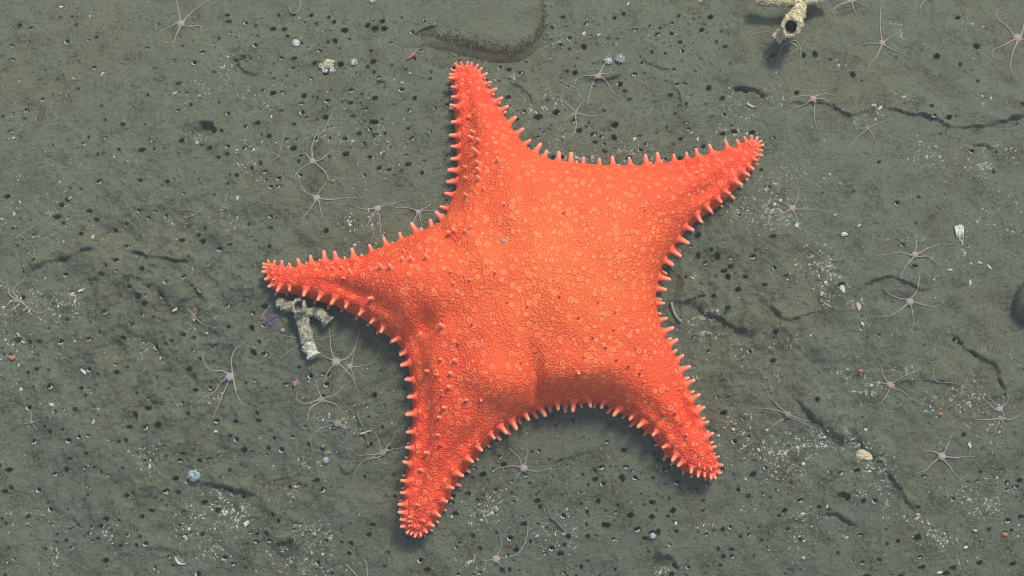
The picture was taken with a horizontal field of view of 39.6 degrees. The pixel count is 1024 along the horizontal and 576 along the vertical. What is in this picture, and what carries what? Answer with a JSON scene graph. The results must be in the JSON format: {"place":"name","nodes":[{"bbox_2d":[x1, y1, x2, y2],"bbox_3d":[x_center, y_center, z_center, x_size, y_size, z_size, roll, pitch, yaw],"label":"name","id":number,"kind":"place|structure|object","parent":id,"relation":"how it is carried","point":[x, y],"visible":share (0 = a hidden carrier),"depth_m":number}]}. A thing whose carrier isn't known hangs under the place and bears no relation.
{"place":"outdoors","nodes":[
{"label":"outdoors","id":0,"kind":"place"},
{"bbox_2d":[0,0,1023,575],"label":"seabed","id":1,"kind":"structure","parent":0,"point":[940,74],"depth_m":0.71},
{"bbox_2d":[1,216,48,262],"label":"brittle star","id":2,"kind":"object","parent":1,"relation":"on","point":[19,235],"visible":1,"depth_m":0.72},
{"bbox_2d":[0,274,51,314],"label":"brittle star","id":3,"kind":"object","parent":1,"relation":"on","point":[15,300],"visible":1,"depth_m":0.71},
{"bbox_2d":[19,414,41,433],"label":"brittle star","id":4,"kind":"object","parent":1,"relation":"on","point":[31,422],"visible":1,"depth_m":0.70},
{"bbox_2d":[175,554,185,564],"bbox_3d":[-0.162,0.133,0.696,0.006,0.001,0.005,0,76,0],"label":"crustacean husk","id":5,"kind":"object","parent":1,"relation":"on","point":[178,562],"visible":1,"depth_m":0.69},
{"bbox_2d":[155,0,221,43],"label":"brittle star","id":6,"kind":"object","parent":1,"relation":"on","point":[180,23],"visible":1,"depth_m":0.77},
{"bbox_2d":[163,196,217,222],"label":"brittle star","id":7,"kind":"object","parent":1,"relation":"on","point":[197,212],"visible":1,"depth_m":0.73},
{"bbox_2d":[187,469,199,481],"bbox_3d":[-0.155,0.092,0.696,0.007,0.006,0.006,0,76,0],"label":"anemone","id":8,"kind":"object","parent":1,"relation":"on","point":[193,476],"visible":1,"depth_m":0.69},
{"bbox_2d":[181,301,219,328],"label":"brittle star","id":9,"kind":"object","parent":1,"relation":"on","point":[193,316],"visible":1,"depth_m":0.71},
{"bbox_2d":[196,341,249,418],"bbox_3d":[-0.142,0.045,0.702,0.028,0.007,0.039,0,76,0],"label":"brittle star","id":10,"kind":"object","parent":1,"relation":"on","point":[229,377],"visible":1,"depth_m":0.70},
{"bbox_2d":[257,132,284,168],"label":"brittle star","id":11,"kind":"object","parent":1,"relation":"on","point":[274,154],"visible":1,"depth_m":0.73},
{"bbox_2d":[266,313,277,329],"bbox_3d":[-0.120,0.017,0.710,0.006,0.002,0.009,0,76,0],"label":"sponge","id":12,"kind":"object","parent":1,"relation":"on","point":[271,320],"visible":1,"depth_m":0.71},
{"bbox_2d":[291,39,299,46],"bbox_3d":[-0.116,-0.132,0.764,0.005,0.003,0.005,0,76,0],"label":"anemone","id":13,"kind":"object","parent":1,"relation":"on","point":[295,43],"visible":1,"depth_m":0.76},
{"bbox_2d":[292,379,298,386],"bbox_3d":[-0.107,0.047,0.702,0.004,0.001,0.004,0,76,0],"label":"sponge","id":14,"kind":"object","parent":1,"relation":"on","point":[295,383],"visible":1,"depth_m":0.70},
{"bbox_2d":[275,297,333,359],"bbox_3d":[-0.101,0.015,0.703,0.022,0.015,0.036,-31,78,-7],"label":"coral","id":15,"kind":"object","parent":1,"relation":"on","point":[300,310],"visible":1,"depth_m":0.70},
{"bbox_2d":[273,324,344,366],"bbox_3d":[-0.101,0.027,0.706,0.038,0.002,0.017,-12,76,-3],"label":"brittle star","id":16,"kind":"object","parent":1,"relation":"on","point":[299,338],"visible":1,"depth_m":0.71},
{"bbox_2d":[290,127,343,181],"bbox_3d":[-0.100,-0.069,0.733,0.029,0.006,0.032,0,76,0],"label":"brittle star","id":17,"kind":"object","parent":1,"relation":"on","point":[312,160],"visible":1,"depth_m":0.73},
{"bbox_2d":[296,381,346,425],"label":"brittle star","id":18,"kind":"object","parent":1,"relation":"on","point":[320,400],"visible":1,"depth_m":0.70},
{"bbox_2d":[298,176,352,223],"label":"brittle star","id":19,"kind":"object","parent":1,"relation":"on","point":[316,197],"visible":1,"depth_m":0.72},
{"bbox_2d":[322,457,328,463],"bbox_3d":[-0.091,0.084,0.697,0.003,0.003,0.003,0,76,0],"label":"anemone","id":20,"kind":"object","parent":1,"relation":"on","point":[325,460],"visible":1,"depth_m":0.70},
{"bbox_2d":[319,59,335,72],"bbox_3d":[-0.098,-0.118,0.755,0.009,0.002,0.008,0,76,0],"label":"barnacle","id":21,"kind":"object","parent":1,"relation":"on","point":[326,63],"visible":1,"depth_m":0.76},
{"bbox_2d":[316,108,343,144],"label":"brittle star","id":22,"kind":"object","parent":1,"relation":"on","point":[323,130],"visible":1,"depth_m":0.74},
{"bbox_2d":[305,419,359,450],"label":"brittle star","id":23,"kind":"object","parent":1,"relation":"on","point":[336,422],"visible":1,"depth_m":0.70},
{"bbox_2d":[321,326,359,384],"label":"brittle star","id":24,"kind":"object","parent":1,"relation":"on","point":[336,361],"visible":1,"depth_m":0.70},
{"bbox_2d":[350,58,357,65],"bbox_3d":[-0.084,-0.120,0.755,0.004,0.003,0.004,0,76,0],"label":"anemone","id":25,"kind":"object","parent":1,"relation":"on","point":[353,61],"visible":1,"depth_m":0.76},
{"bbox_2d":[338,349,378,390],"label":"brittle star","id":26,"kind":"object","parent":1,"relation":"on","point":[350,366],"visible":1,"depth_m":0.70},
{"bbox_2d":[355,412,369,445],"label":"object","id":27,"kind":"object","parent":1,"relation":"on","point":[361,424],"visible":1,"depth_m":0.70},
{"bbox_2d":[363,559,367,575],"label":"worm thread","id":28,"kind":"object","parent":1,"relation":"on","point":[366,567],"visible":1,"depth_m":0.69},
{"bbox_2d":[347,198,406,233],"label":"brittle star","id":29,"kind":"object","parent":1,"relation":"on","point":[377,208],"visible":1,"depth_m":0.72},
{"bbox_2d":[352,422,403,479],"bbox_3d":[-0.065,0.080,0.697,0.027,0.007,0.029,0,76,0],"label":"brittle star","id":30,"kind":"object","parent":1,"relation":"on","point":[382,452],"visible":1,"depth_m":0.70},
{"bbox_2d":[390,201,439,229],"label":"brittle star","id":31,"kind":"object","parent":1,"relation":"on","point":[418,212],"visible":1,"depth_m":0.72},
{"bbox_2d":[393,0,547,62],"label":"rock","id":32,"kind":"object","parent":1,"relation":"on","point":[501,31],"visible":1,"depth_m":0.76},
{"bbox_2d":[413,24,440,34],"bbox_3d":[-0.042,-0.138,0.766,0.022,0.004,0.010,0,76,0],"label":"tube casing","id":33,"kind":"object","parent":32,"relation":"attached to","point":[423,28],"visible":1,"depth_m":0.77},
{"bbox_2d":[484,525,520,568],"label":"brittle star","id":34,"kind":"object","parent":1,"relation":"on","point":[496,558],"visible":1,"depth_m":0.70},
{"bbox_2d":[261,61,762,537],"bbox_3d":[0.002,-0.003,0.699,0.252,0.054,0.247,0,76,0],"label":"starfish","id":35,"kind":"object","parent":1,"relation":"on","point":[473,324],"visible":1,"depth_m":0.68},
{"bbox_2d":[0,0,1023,575],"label":"shell grit","id":36,"kind":"object","parent":1,"relation":"on","point":[596,410],"visible":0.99,"depth_m":0.70},
{"bbox_2d":[509,526,528,556],"bbox_3d":[0.003,0.124,0.696,0.010,0.005,0.015,0,76,0],"label":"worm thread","id":37,"kind":"object","parent":1,"relation":"on","point":[523,544],"visible":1,"depth_m":0.69},
{"bbox_2d":[487,443,559,489],"bbox_3d":[0.004,0.086,0.696,0.034,0.005,0.018,-21,77,-5],"label":"brittle star","id":38,"kind":"object","parent":1,"relation":"on","point":[523,467],"visible":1,"depth_m":0.70},
{"bbox_2d":[549,516,564,531],"bbox_3d":[0.022,0.115,0.694,0.008,0.003,0.008,0,76,0],"label":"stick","id":39,"kind":"object","parent":1,"relation":"on","point":[557,522],"visible":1,"depth_m":0.69},
{"bbox_2d":[557,98,603,139],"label":"brittle star","id":40,"kind":"object","parent":1,"relation":"on","point":[575,113],"visible":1,"depth_m":0.74},
{"bbox_2d":[574,49,620,103],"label":"brittle star","id":41,"kind":"object","parent":1,"relation":"on","point":[598,75],"visible":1,"depth_m":0.75},
{"bbox_2d":[603,57,612,63],"bbox_3d":[0.051,-0.121,0.758,0.005,0.003,0.005,0,76,0],"label":"anemone","id":42,"kind":"object","parent":1,"relation":"on","point":[607,60],"visible":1,"depth_m":0.76},
{"bbox_2d":[615,54,624,62],"bbox_3d":[0.057,-0.122,0.757,0.006,0.004,0.006,0,76,0],"label":"anemone","id":43,"kind":"object","parent":1,"relation":"on","point":[620,58],"visible":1,"depth_m":0.76},
{"bbox_2d":[670,302,681,322],"bbox_3d":[0.082,0.012,0.708,0.006,0.002,0.010,0,76,0],"label":"worm","id":44,"kind":"object","parent":1,"relation":"on","point":[674,313],"visible":1,"depth_m":0.71},
{"bbox_2d":[749,32,805,75],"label":"brittle star","id":45,"kind":"object","parent":1,"relation":"on","point":[789,41],"visible":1,"depth_m":0.76},
{"bbox_2d":[757,390,818,433],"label":"brittle star","id":46,"kind":"object","parent":1,"relation":"on","point":[787,414],"visible":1,"depth_m":0.70},
{"bbox_2d":[755,0,832,44],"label":"coral","id":47,"kind":"object","parent":1,"relation":"on","point":[792,23],"visible":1,"depth_m":0.75},
{"bbox_2d":[769,189,822,229],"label":"brittle star","id":48,"kind":"object","parent":1,"relation":"on","point":[792,208],"visible":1,"depth_m":0.72},
{"bbox_2d":[784,93,836,127],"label":"brittle star","id":49,"kind":"object","parent":1,"relation":"on","point":[813,98],"visible":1,"depth_m":0.74},
{"bbox_2d":[800,242,843,286],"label":"brittle star","id":50,"kind":"object","parent":1,"relation":"on","point":[826,262],"visible":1,"depth_m":0.71},
{"bbox_2d":[832,0,867,17],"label":"brittle star","id":51,"kind":"object","parent":1,"relation":"on","point":[849,1],"visible":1,"depth_m":0.78},
{"bbox_2d":[856,449,872,460],"bbox_3d":[0.173,0.082,0.699,0.009,0.003,0.006,0,76,0],"label":"shell","id":52,"kind":"object","parent":1,"relation":"on","point":[862,454],"visible":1,"depth_m":0.70},
{"bbox_2d":[850,118,890,149],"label":"brittle star","id":53,"kind":"object","parent":1,"relation":"on","point":[866,128],"visible":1,"depth_m":0.74},
{"bbox_2d":[853,1,913,73],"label":"brittle star","id":54,"kind":"object","parent":1,"relation":"on","point":[881,43],"visible":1,"depth_m":0.76},
{"bbox_2d":[864,356,918,403],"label":"brittle star","id":55,"kind":"object","parent":1,"relation":"on","point":[890,384],"visible":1,"depth_m":0.70},
{"bbox_2d":[883,270,943,331],"bbox_3d":[0.196,0.007,0.707,0.031,0.004,0.025,-38,79,-9],"label":"brittle star","id":56,"kind":"object","parent":1,"relation":"on","point":[910,302],"visible":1,"depth_m":0.71},
{"bbox_2d":[877,228,949,280],"bbox_3d":[0.201,-0.015,0.714,0.035,0.005,0.028,20,77,5],"label":"brittle star","id":57,"kind":"object","parent":1,"relation":"on","point":[914,254],"visible":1,"depth_m":0.71},
{"bbox_2d":[916,432,974,480],"bbox_3d":[0.213,0.082,0.698,0.028,0.004,0.023,8,76,2],"label":"brittle star","id":58,"kind":"object","parent":1,"relation":"on","point":[941,456],"visible":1,"depth_m":0.70},
{"bbox_2d":[932,360,959,384],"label":"brittle star","id":59,"kind":"object","parent":1,"relation":"on","point":[940,381],"visible":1,"depth_m":0.70},
{"bbox_2d":[954,224,963,239],"bbox_3d":[0.226,-0.028,0.718,0.005,0.001,0.008,0,76,0],"label":"shell","id":60,"kind":"object","parent":1,"relation":"on","point":[959,230],"visible":1,"depth_m":0.72},
{"bbox_2d":[980,393,1008,422],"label":"brittle star","id":61,"kind":"object","parent":1,"relation":"on","point":[998,409],"visible":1,"depth_m":0.70},
{"bbox_2d":[975,412,1022,433],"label":"brittle star","id":62,"kind":"object","parent":1,"relation":"on","point":[1000,418],"visible":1,"depth_m":0.70},
{"bbox_2d":[991,7,1023,80],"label":"brittle star","id":63,"kind":"object","parent":1,"relation":"on","point":[1017,38],"visible":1,"depth_m":0.76},
{"bbox_2d":[1014,282,1023,319],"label":"stone","id":64,"kind":"object","parent":1,"relation":"on","point":[1019,304],"visible":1,"depth_m":0.70}
]}

